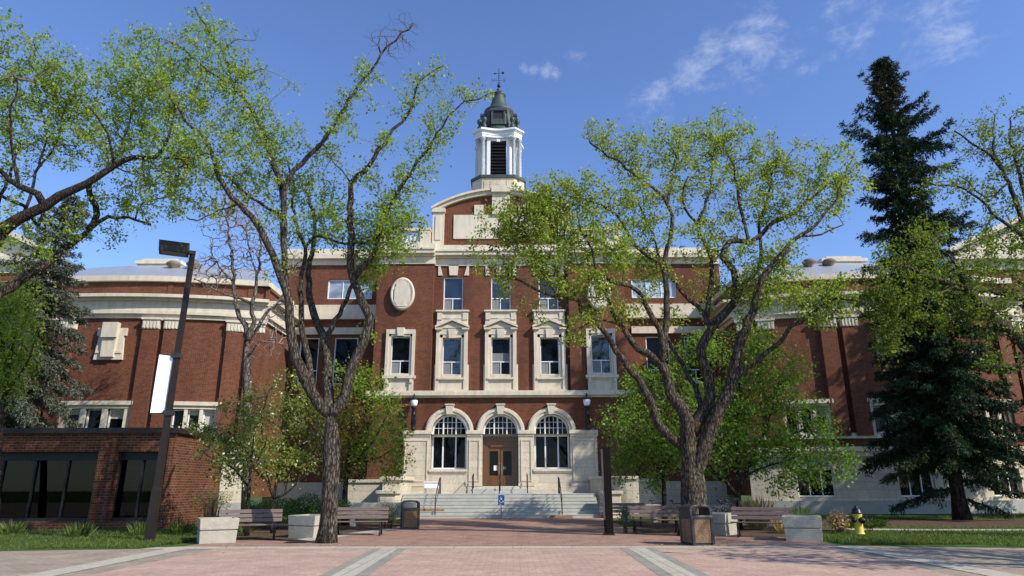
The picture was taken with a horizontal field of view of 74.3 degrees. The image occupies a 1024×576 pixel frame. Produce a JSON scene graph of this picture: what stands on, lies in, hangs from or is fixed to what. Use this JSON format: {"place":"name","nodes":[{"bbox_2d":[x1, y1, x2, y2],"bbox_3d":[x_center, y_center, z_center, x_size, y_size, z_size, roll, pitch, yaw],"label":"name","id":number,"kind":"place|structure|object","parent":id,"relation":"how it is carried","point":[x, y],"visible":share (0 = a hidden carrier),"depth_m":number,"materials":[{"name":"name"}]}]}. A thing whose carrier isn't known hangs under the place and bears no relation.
{"place":"outdoors","nodes":[
{"label":"outdoors","id":0,"kind":"place"},
{"bbox_2d":[423,482,438,493],"bbox_3d":[-4.759,11.792,39.899,0.920,0.676,0.580,0,-16,0],"label":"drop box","id":1,"kind":"object","parent":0,"point":[430,484],"visible":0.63,"depth_m":39.69,"materials":[{"name":"white paint"}]},
{"bbox_2d":[0,88,1023,515],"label":"university building","id":2,"kind":"structure","parent":0,"point":[456,346],"depth_m":43.37,"materials":[{"name":"red brick"}]},
{"bbox_2d":[67,409,79,427],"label":"window","id":3,"kind":"structure","parent":2,"relation":"in","point":[75,416],"depth_m":41.17,"materials":[{"name":"white paint"}]},
{"bbox_2d":[85,409,101,427],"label":"window","id":4,"kind":"structure","parent":2,"relation":"in","point":[94,415],"depth_m":41.08,"materials":[{"name":"glass"}]},
{"bbox_2d":[107,409,124,427],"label":"window","id":5,"kind":"structure","parent":2,"relation":"in","point":[115,420],"depth_m":41.10,"materials":[{"name":"white paint"}]},
{"bbox_2d":[172,410,183,427],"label":"window","id":6,"kind":"structure","parent":2,"relation":"in","point":[177,419],"depth_m":41.48,"materials":[{"name":"glass"}]},
{"bbox_2d":[187,410,199,430],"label":"window","id":7,"kind":"structure","parent":2,"relation":"in","point":[193,414],"depth_m":41.65,"materials":[{"name":"white paint"}]},
{"bbox_2d":[202,410,214,432],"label":"window","id":8,"kind":"structure","parent":2,"relation":"in","point":[211,413],"depth_m":41.82,"materials":[{"name":"white paint"}]},
{"bbox_2d":[297,338,319,384],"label":"window","id":9,"kind":"structure","parent":2,"relation":"in","point":[313,343],"depth_m":48.84,"materials":[{"name":"glass"}]},
{"bbox_2d":[332,338,357,383],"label":"window","id":10,"kind":"structure","parent":2,"relation":"in","point":[343,346],"depth_m":48.87,"materials":[{"name":"glass"}]},
{"bbox_2d":[327,280,372,298],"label":"window","id":11,"kind":"structure","parent":2,"relation":"in","point":[337,289],"depth_m":50.19,"materials":[{"name":"glass"}]},
{"bbox_2d":[382,327,415,390],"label":"window","id":12,"kind":"structure","parent":2,"relation":"in","point":[401,353],"depth_m":43.73,"materials":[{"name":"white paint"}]},
{"bbox_2d":[411,393,417,429],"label":"wall lantern","id":13,"kind":"object","parent":2,"relation":"attached to","point":[414,400],"depth_m":42.17,"materials":[{"name":"black metal"}]},
{"bbox_2d":[431,415,466,468],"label":"arched window","id":14,"kind":"structure","parent":2,"relation":"in","point":[448,451],"depth_m":42.35,"materials":[{"name":"glass"}]},
{"bbox_2d":[433,310,468,390],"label":"window","id":15,"kind":"structure","parent":2,"relation":"in","point":[451,371],"depth_m":44.30,"materials":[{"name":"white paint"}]},
{"bbox_2d":[443,278,462,309],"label":"window","id":16,"kind":"structure","parent":2,"relation":"in","point":[453,287],"depth_m":45.56,"materials":[{"name":"glass"}]},
{"bbox_2d":[487,447,499,485],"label":"door leaf","id":17,"kind":"structure","parent":2,"relation":"in","point":[493,453],"depth_m":42.00,"materials":[{"name":"brown wood"}]},
{"bbox_2d":[483,415,517,435],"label":"arched window","id":18,"kind":"structure","parent":2,"relation":"in","point":[497,424],"depth_m":42.66,"materials":[{"name":"glass"}]},
{"bbox_2d":[483,310,517,389],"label":"window","id":19,"kind":"structure","parent":2,"relation":"in","point":[500,368],"depth_m":44.31,"materials":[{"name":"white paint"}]},
{"bbox_2d":[491,277,510,309],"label":"window","id":20,"kind":"structure","parent":2,"relation":"in","point":[495,304],"depth_m":45.44,"materials":[{"name":"glass"}]},
{"bbox_2d":[501,447,513,485],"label":"door leaf","id":21,"kind":"structure","parent":2,"relation":"in","point":[507,453],"depth_m":41.99,"materials":[{"name":"brown wood"}]},
{"bbox_2d":[539,277,557,308],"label":"window","id":22,"kind":"structure","parent":2,"relation":"in","point":[549,306],"depth_m":45.42,"materials":[{"name":"glass"}]},
{"bbox_2d":[532,309,567,389],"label":"window","id":23,"kind":"structure","parent":2,"relation":"in","point":[549,356],"depth_m":44.29,"materials":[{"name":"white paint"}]},
{"bbox_2d":[534,415,569,468],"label":"arched window","id":24,"kind":"structure","parent":2,"relation":"in","point":[550,451],"depth_m":42.35,"materials":[{"name":"glass"}]},
{"bbox_2d":[583,393,589,429],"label":"wall lantern","id":25,"kind":"object","parent":2,"relation":"attached to","point":[586,400],"depth_m":42.16,"materials":[{"name":"black metal"}]},
{"bbox_2d":[586,328,618,389],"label":"window","id":26,"kind":"structure","parent":2,"relation":"in","point":[601,369],"depth_m":43.67,"materials":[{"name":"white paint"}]},
{"bbox_2d":[631,279,675,297],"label":"window","id":27,"kind":"structure","parent":2,"relation":"in","point":[672,288],"depth_m":50.19,"materials":[{"name":"glass"}]},
{"bbox_2d":[645,337,670,382],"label":"window","id":28,"kind":"structure","parent":2,"relation":"in","point":[652,343],"depth_m":48.90,"materials":[{"name":"glass"}]},
{"bbox_2d":[684,337,703,382],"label":"window","id":29,"kind":"structure","parent":2,"relation":"in","point":[697,373],"depth_m":48.56,"materials":[{"name":"white paint"}]},
{"bbox_2d":[785,408,798,432],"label":"window","id":30,"kind":"structure","parent":2,"relation":"in","point":[788,419],"depth_m":41.80,"materials":[{"name":"glass"}]},
{"bbox_2d":[801,408,813,433],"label":"window","id":31,"kind":"structure","parent":2,"relation":"in","point":[810,417],"depth_m":41.57,"materials":[{"name":"glass"}]},
{"bbox_2d":[797,469,835,496],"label":"window","id":32,"kind":"structure","parent":2,"relation":"in","point":[803,489],"depth_m":40.39,"materials":[{"name":"glass"}]},
{"bbox_2d":[816,407,829,432],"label":"window","id":33,"kind":"structure","parent":2,"relation":"in","point":[820,408],"depth_m":41.48,"materials":[{"name":"white paint"}]},
{"bbox_2d":[873,406,889,432],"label":"window","id":34,"kind":"structure","parent":2,"relation":"in","point":[877,421],"depth_m":41.02,"materials":[{"name":"glass"}]},
{"bbox_2d":[897,468,933,496],"bbox_3d":[23.790,11.474,39.896,2.094,1.600,0.128,0,-16,0],"label":"window","id":35,"kind":"structure","parent":2,"relation":"in","point":[916,487],"depth_m":39.85,"materials":[{"name":"white paint"}]},
{"bbox_2d":[994,470,1020,495],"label":"window","id":36,"kind":"structure","parent":2,"relation":"in","point":[1013,487],"depth_m":40.51,"materials":[{"name":"glass"}]},
{"bbox_2d":[184,518,839,546],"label":"plaza","id":37,"kind":"structure","parent":0,"point":[500,531],"depth_m":22.02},
{"bbox_2d":[197,517,239,543],"bbox_3d":[-8.994,7.384,20.614,1.100,0.706,1.100,8,-18,-27],"label":"concrete planter","id":38,"kind":"object","parent":37,"relation":"on","point":[217,530],"visible":0.99,"depth_m":20.19,"materials":[{"name":"concrete"}]},
{"bbox_2d":[120,1,500,543],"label":"elm tree","id":39,"kind":"object","parent":37,"relation":"on","point":[328,408],"visible":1,"depth_m":23.01,"materials":[{"name":"green plant"}]},
{"bbox_2d":[337,507,388,535],"bbox_3d":[-5.271,8.065,23.360,1.900,0.931,0.800,1,-16,-4],"label":"park bench","id":40,"kind":"object","parent":37,"relation":"on","point":[381,513],"visible":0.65,"depth_m":23.69,"materials":[{"name":"brown wood"}]},
{"bbox_2d":[400,500,419,528],"bbox_3d":[-4.049,8.999,26.857,0.706,1.089,0.697,4,-17,-13],"label":"litter bin","id":41,"kind":"object","parent":37,"relation":"on","point":[410,518],"visible":0.99,"depth_m":26.54,"materials":[{"name":"black plastic"}]},
{"bbox_2d":[498,495,503,517],"bbox_3d":[-0.559,11.384,35.145,0.330,1.160,0.088,0,-16,0],"label":"accessibility sign","id":42,"kind":"object","parent":37,"relation":"on","point":[501,500],"visible":1,"depth_m":35.21,"materials":[{"name":"blue metal"}]},
{"bbox_2d":[183,522,940,565],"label":"fallen leaves","id":43,"kind":"object","parent":37,"relation":"on","point":[570,540],"visible":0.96,"depth_m":18.88,"materials":[{"name":"plant"}]},
{"bbox_2d":[601,447,614,534],"bbox_3d":[3.295,7.023,23.427,0.330,2.900,0.540,0,-16,0],"label":"steel pylon","id":44,"kind":"object","parent":37,"relation":"on","point":[607,491],"visible":0.99,"depth_m":23.24,"materials":[{"name":"black metal"}]},
{"bbox_2d":[599,503,644,526],"bbox_3d":[4.580,9.411,28.061,1.900,0.931,0.800,-2,-17,8],"label":"park bench","id":45,"kind":"object","parent":37,"relation":"on","point":[620,505],"visible":0.48,"depth_m":28.42,"materials":[{"name":"brown wood"}]},
{"bbox_2d":[616,501,632,532],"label":"twiggy shrub","id":46,"kind":"object","parent":37,"relation":"on","point":[625,529],"visible":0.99,"depth_m":23.79,"materials":[{"name":"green plant"}]},
{"bbox_2d":[462,102,876,535],"bbox_3d":[6.000,0.127,24.854,15.551,17.081,6.200,0,-16,0],"label":"elm tree","id":47,"kind":"object","parent":37,"relation":"on","point":[694,462],"visible":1,"depth_m":24.17,"materials":[{"name":"green plant"}]},
{"bbox_2d":[679,504,714,545],"bbox_3d":[5.244,6.727,19.229,0.706,1.089,0.697,4,-17,-15],"label":"litter bin","id":48,"kind":"object","parent":37,"relation":"on","point":[696,529],"visible":1,"depth_m":18.97,"materials":[{"name":"stone"}]},
{"bbox_2d":[730,507,792,537],"bbox_3d":[8.069,7.567,21.826,1.900,0.931,0.800,-7,-18,21],"label":"park bench","id":49,"kind":"object","parent":37,"relation":"on","point":[737,511],"visible":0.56,"depth_m":22.14,"materials":[{"name":"brown wood"}]},
{"bbox_2d":[782,515,822,541],"bbox_3d":[8.825,7.293,20.518,1.100,0.706,1.100,-7,-18,21],"label":"concrete planter","id":50,"kind":"object","parent":37,"relation":"on","point":[805,528],"visible":1,"depth_m":20.06,"materials":[{"name":"concrete"}]},
{"bbox_2d":[788,504,813,514],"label":"ornamental grass","id":51,"kind":"object","parent":50,"relation":"in","point":[808,510],"depth_m":20.61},
{"bbox_2d":[0,546,1023,575],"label":"grey paving","id":52,"kind":"structure","parent":0,"point":[21,563],"depth_m":15.67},
{"bbox_2d":[22,548,189,575],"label":"border strip","id":53,"kind":"object","parent":52,"relation":"on","point":[60,571],"visible":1,"depth_m":14.78,"materials":[{"name":"concrete"}]},
{"bbox_2d":[837,546,1022,575],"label":"border strip","id":54,"kind":"object","parent":52,"relation":"on","point":[977,570],"visible":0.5,"depth_m":14.41,"materials":[{"name":"concrete"}]},
{"bbox_2d":[0,495,1023,550],"bbox_3d":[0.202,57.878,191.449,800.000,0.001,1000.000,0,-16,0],"label":"ground","id":55,"kind":"structure","parent":0,"point":[258,499],"depth_m":23.22,"materials":[{"name":"plant"}]},
{"bbox_2d":[0,519,30,534],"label":"flower clump","id":56,"kind":"object","parent":55,"relation":"on","point":[13,528],"visible":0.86,"depth_m":24.08,"materials":[{"name":"green plant"}]},
{"bbox_2d":[0,257,62,505],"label":"leafy tree","id":57,"kind":"object","parent":55,"relation":"on","point":[8,364],"visible":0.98,"depth_m":28.42,"materials":[{"name":"green plant"}]},
{"bbox_2d":[0,194,95,427],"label":"spruce tree","id":58,"kind":"object","parent":55,"relation":"on","point":[28,415],"visible":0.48,"depth_m":35.56,"materials":[{"name":"green plant"}]},
{"bbox_2d":[62,520,98,536],"bbox_3d":[-14.863,8.246,23.262,1.128,0.583,1.043,0,-16,0],"label":"flower clump","id":59,"kind":"object","parent":55,"relation":"on","point":[80,530],"visible":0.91,"depth_m":23.11,"materials":[{"name":"green plant"}]},
{"bbox_2d":[0,6,214,300],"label":"leaning tree","id":60,"kind":"object","parent":55,"relation":"on","point":[10,224],"visible":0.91,"depth_m":23.33,"materials":[{"name":"green plant"}]},
{"bbox_2d":[0,427,228,529],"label":"glazed pavilion","id":61,"kind":"structure","parent":55,"relation":"on","point":[60,478],"depth_m":28.27,"materials":[{"name":"orange brick"}]},
{"bbox_2d":[0,527,259,550],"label":"grass","id":62,"kind":"structure","parent":55,"relation":"on","point":[120,541],"depth_m":20.82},
{"bbox_2d":[123,519,158,535],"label":"flower clump","id":63,"kind":"object","parent":55,"relation":"on","point":[139,529],"visible":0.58,"depth_m":23.03,"materials":[{"name":"green plant"}]},
{"bbox_2d":[140,239,195,541],"bbox_3d":[-11.634,3.166,22.304,1.263,9.770,0.642,7,-18,-24],"label":"street lamp","id":64,"kind":"object","parent":55,"relation":"on","point":[164,391],"visible":0.97,"depth_m":22.36,"materials":[{"name":"brown metal"}]},
{"bbox_2d":[169,519,196,533],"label":"flower clump","id":65,"kind":"object","parent":55,"relation":"on","point":[182,528],"visible":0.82,"depth_m":24.05,"materials":[{"name":"green plant"}]},
{"bbox_2d":[185,183,305,522],"bbox_3d":[-14.098,2.662,34.829,6.238,17.947,3.223,-3,-17,9],"label":"bare tree","id":66,"kind":"object","parent":55,"relation":"on","point":[251,331],"visible":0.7,"depth_m":35.41,"materials":[{"name":"brown plant"}]},
{"bbox_2d":[195,521,399,540],"bbox_3d":[-8.841,9.760,27.472,8.250,0.001,13.800,0,-16,0],"label":"mulch bed","id":67,"kind":"object","parent":55,"relation":"on","point":[261,533],"depth_m":25.96,"materials":[{"name":"brown soil"}]},
{"bbox_2d":[188,484,233,516],"bbox_3d":[-12.557,9.018,28.143,1.881,1.842,1.309,-3,-17,9],"label":"twiggy shrub","id":68,"kind":"object","parent":67,"relation":"on","point":[213,504],"visible":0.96,"depth_m":28.01,"materials":[{"name":"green plant"}]},
{"bbox_2d":[172,402,278,535],"bbox_3d":[-10.043,6.316,23.723,3.752,4.631,1.765,2,-17,-8],"label":"crabapple tree","id":69,"kind":"object","parent":67,"relation":"on","point":[261,454],"visible":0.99,"depth_m":23.84,"materials":[{"name":"green plant"}]},
{"bbox_2d":[237,526,252,534],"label":"flower clump","id":70,"kind":"object","parent":67,"relation":"on","point":[240,531],"visible":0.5,"depth_m":23.40,"materials":[{"name":"green plant"}]},
{"bbox_2d":[220,509,282,539],"bbox_3d":[-8.317,7.526,21.490,1.900,0.931,0.800,6,-17,-19],"label":"park bench","id":71,"kind":"object","parent":67,"relation":"on","point":[274,513],"visible":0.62,"depth_m":21.82,"materials":[{"name":"brown wood"}]},
{"bbox_2d":[193,363,336,532],"bbox_3d":[-9.175,5.902,25.328,5.194,6.329,2.650,8,-18,-27],"label":"crabapple tree","id":72,"kind":"object","parent":67,"relation":"on","point":[297,403],"visible":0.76,"depth_m":25.41,"materials":[{"name":"green plant"}]},
{"bbox_2d":[243,497,308,527],"bbox_3d":[-9.686,9.229,27.758,2.828,1.202,1.892,0,-16,0],"label":"hedge shrub","id":73,"kind":"object","parent":67,"relation":"on","point":[270,507],"visible":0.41,"depth_m":27.59,"materials":[{"name":"green plant"}]},
{"bbox_2d":[282,492,320,518],"bbox_3d":[-8.229,8.937,27.190,2.009,1.432,1.688,0,-16,0],"label":"hedge shrub","id":74,"kind":"object","parent":67,"relation":"on","point":[298,504],"visible":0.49,"depth_m":27.02,"materials":[{"name":"green plant"}]},
{"bbox_2d":[288,514,319,537],"bbox_3d":[-6.722,7.967,22.629,1.100,0.706,1.100,-7,-18,21],"label":"concrete planter","id":75,"kind":"object","parent":67,"relation":"on","point":[304,526],"visible":0.69,"depth_m":22.16,"materials":[{"name":"concrete"}]},
{"bbox_2d":[308,495,351,520],"bbox_3d":[-7.079,8.692,26.252,1.718,1.368,1.517,0,-16,0],"label":"hedge shrub","id":76,"kind":"object","parent":67,"relation":"on","point":[348,502],"visible":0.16,"depth_m":26.11,"materials":[{"name":"green plant"}]},
{"bbox_2d":[299,527,400,540],"bbox_3d":[-5.524,8.814,24.317,0.785,0.001,7.329,-5,-17,17],"label":"bed edging","id":77,"kind":"object","parent":67,"relation":"on","point":[349,534],"visible":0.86,"depth_m":24.04,"materials":[{"name":"concrete"}]},
{"bbox_2d":[300,354,415,524],"bbox_3d":[-7.020,6.771,30.896,5.511,7.790,3.510,0,-16,0],"label":"tree","id":78,"kind":"object","parent":67,"relation":"on","point":[354,411],"visible":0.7,"depth_m":30.65,"materials":[{"name":"green plant"}]},
{"bbox_2d":[346,502,415,525],"bbox_3d":[-5.616,9.691,28.948,2.900,0.950,0.600,0,-16,0],"label":"stone block seat","id":79,"kind":"object","parent":67,"relation":"on","point":[379,504],"visible":0.25,"depth_m":28.76,"materials":[{"name":"concrete"}]},
{"bbox_2d":[375,499,400,528],"bbox_3d":[-4.894,8.953,27.052,1.248,1.304,1.379,-10,-19,29],"label":"twiggy shrub","id":80,"kind":"object","parent":67,"relation":"on","point":[391,520],"visible":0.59,"depth_m":26.83,"materials":[{"name":"green plant"}]},
{"bbox_2d":[348,476,413,518],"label":"step cheek wall","id":81,"kind":"structure","parent":55,"relation":"on","point":[370,490],"depth_m":39.33,"materials":[{"name":"stone"}]},
{"bbox_2d":[144,546,841,548],"bbox_3d":[-0.318,7.063,18.415,19.504,0.001,0.716,-1,-16,1],"label":"cross strip","id":82,"kind":"object","parent":55,"relation":"on","point":[337,547],"visible":1,"depth_m":18.38,"materials":[{"name":"concrete"}]},
{"bbox_2d":[396,488,600,518],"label":"entrance steps","id":83,"kind":"structure","parent":55,"relation":"on","point":[518,503],"depth_m":36.44,"materials":[{"name":"grey stone"}]},
{"bbox_2d":[434,477,440,514],"bbox_3d":[-4.060,11.364,37.053,0.060,1.953,2.560,0,-16,0],"label":"handrail","id":84,"kind":"object","parent":83,"relation":"on","point":[439,484],"visible":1,"depth_m":37.05,"materials":[{"name":"black metal"}]},
{"bbox_2d":[558,477,562,514],"bbox_3d":[2.640,11.341,37.053,0.060,1.953,2.560,0,-16,0],"label":"handrail","id":85,"kind":"object","parent":83,"relation":"on","point":[559,487],"visible":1,"depth_m":36.82,"materials":[{"name":"black metal"}]},
{"bbox_2d":[588,476,654,517],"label":"step cheek wall","id":86,"kind":"structure","parent":55,"relation":"on","point":[632,491],"depth_m":37.00,"materials":[{"name":"stone"}]},
{"bbox_2d":[616,520,854,536],"bbox_3d":[8.884,9.642,27.280,8.300,0.001,12.200,0,-16,0],"label":"mulch bed","id":87,"kind":"object","parent":55,"relation":"on","point":[648,526],"visible":0.29,"depth_m":25.73,"materials":[{"name":"brown soil"}]},
{"bbox_2d":[620,504,660,521],"bbox_3d":[5.936,10.437,31.323,1.800,0.780,0.600,0,-16,0],"label":"stone block seat","id":88,"kind":"object","parent":87,"relation":"on","point":[647,509],"visible":0.22,"depth_m":31.08,"materials":[{"name":"stone"}]},
{"bbox_2d":[627,505,679,533],"bbox_3d":[5.078,8.197,23.935,1.900,0.931,0.800,-1,-16,3],"label":"park bench","id":89,"kind":"object","parent":87,"relation":"on","point":[673,507],"visible":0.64,"depth_m":24.25,"materials":[{"name":"brown wood"}]},
{"bbox_2d":[590,323,734,522],"bbox_3d":[7.245,6.034,31.781,7.249,9.586,3.475,0,-16,0],"label":"leafy tree","id":90,"kind":"object","parent":87,"relation":"on","point":[654,446],"visible":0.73,"depth_m":31.36,"materials":[{"name":"green plant"}]},
{"bbox_2d":[712,512,737,535],"bbox_3d":[7.028,8.074,23.156,1.100,0.706,1.100,-14,-21,38],"label":"concrete planter","id":91,"kind":"object","parent":87,"relation":"on","point":[723,526],"visible":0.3,"depth_m":22.63,"materials":[{"name":"concrete"}]},
{"bbox_2d":[683,319,867,528],"bbox_3d":[10.386,5.391,27.620,6.589,8.486,3.724,0,-16,0],"label":"leafy tree","id":92,"kind":"object","parent":87,"relation":"on","point":[753,458],"visible":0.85,"depth_m":26.93,"materials":[{"name":"green plant"}]},
{"bbox_2d":[770,513,798,532],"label":"ornamental grass","id":93,"kind":"object","parent":87,"relation":"on","point":[780,528],"depth_m":23.49,"materials":[{"name":"plant"}]},
{"bbox_2d":[822,504,852,532],"bbox_3d":[11.298,7.978,23.346,1.092,0.980,0.918,0,-16,0],"label":"dry shrub","id":94,"kind":"object","parent":87,"relation":"on","point":[837,521],"visible":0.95,"depth_m":23.17,"materials":[{"name":"plant"}]},
{"bbox_2d":[851,505,865,534],"bbox_3d":[11.382,7.643,22.209,0.441,0.970,0.436,-8,-18,25],"label":"fire hydrant","id":95,"kind":"object","parent":87,"relation":"on","point":[858,520],"visible":0.96,"depth_m":22.11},
{"bbox_2d":[844,515,890,530],"bbox_3d":[12.524,8.425,24.186,1.873,0.590,1.149,0,-16,0],"label":"dry shrub","id":96,"kind":"object","parent":87,"relation":"on","point":[870,524],"visible":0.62,"depth_m":24.00,"materials":[{"name":"green plant"}]},
{"bbox_2d":[779,514,1023,546],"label":"grass","id":97,"kind":"structure","parent":55,"relation":"on","point":[887,537],"depth_m":21.12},
{"bbox_2d":[822,519,1023,527],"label":"mulch circle","id":98,"kind":"object","parent":55,"relation":"on","point":[962,523],"visible":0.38,"depth_m":29.75,"materials":[{"name":"brown soil"}]},
{"bbox_2d":[836,56,1023,520],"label":"spruce tree","id":99,"kind":"object","parent":98,"relation":"on","point":[939,385],"visible":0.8,"depth_m":33.44,"materials":[{"name":"green plant"}]},
{"bbox_2d":[844,93,1023,387],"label":"overhanging tree","id":100,"kind":"object","parent":55,"relation":"on","point":[981,309],"visible":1,"depth_m":22.97,"materials":[{"name":"green plant"}]},
{"bbox_2d":[846,528,1023,530],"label":"footpath","id":101,"kind":"structure","parent":55,"relation":"on","point":[943,529],"depth_m":25.10,"materials":[{"name":"concrete"}]},
{"bbox_2d":[1007,280,1023,433],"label":"spruce tree","id":102,"kind":"object","parent":55,"relation":"on","point":[1021,400],"visible":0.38,"depth_m":36.90,"materials":[{"name":"green plant"}]},
{"bbox_2d":[0,0,1023,427],"label":"sky","id":103,"kind":"structure","parent":0,"point":[793,66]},
{"bbox_2d":[88,548,952,575],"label":"plaza paving","id":104,"kind":"structure","parent":0,"point":[540,562],"depth_m":14.55,"materials":[{"name":"pink brick"}]},
{"bbox_2d":[319,549,405,575],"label":"paving band","id":105,"kind":"object","parent":104,"relation":"on","point":[369,570],"visible":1,"depth_m":14.59,"materials":[{"name":"grey concrete"}]},
{"bbox_2d":[332,549,395,575],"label":"paving stripe","id":106,"kind":"object","parent":105,"relation":"on","point":[359,566],"visible":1,"depth_m":14.56,"materials":[{"name":"concrete"}]},
{"bbox_2d":[620,548,708,575],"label":"paving band","id":107,"kind":"object","parent":104,"relation":"on","point":[656,569],"visible":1,"depth_m":14.42,"materials":[{"name":"grey concrete"}]},
{"bbox_2d":[629,548,696,575],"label":"paving stripe","id":108,"kind":"object","parent":107,"relation":"on","point":[669,567],"visible":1,"depth_m":14.37,"materials":[{"name":"concrete"}]},
{"bbox_2d":[711,499,735,511],"bbox_3d":[9.936,10.376,31.545,1.744,1.013,0.582,2,-17,-8],"label":"bicycle","id":109,"kind":"object","parent":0,"point":[721,507],"visible":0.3,"depth_m":31.57,"materials":[{"name":"black metal"}]},
{"bbox_2d":[718,498,743,515],"bbox_3d":[10.537,10.655,32.504,1.744,1.013,0.582,9,-18,-27],"label":"bicycle","id":110,"kind":"object","parent":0,"point":[727,505],"visible":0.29,"depth_m":32.41,"materials":[{"name":"black metal"}]},
{"bbox_2d":[723,495,774,529],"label":"ornamental grass","id":111,"kind":"object","parent":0,"point":[756,503],"depth_m":25.40,"materials":[{"name":"plant"}]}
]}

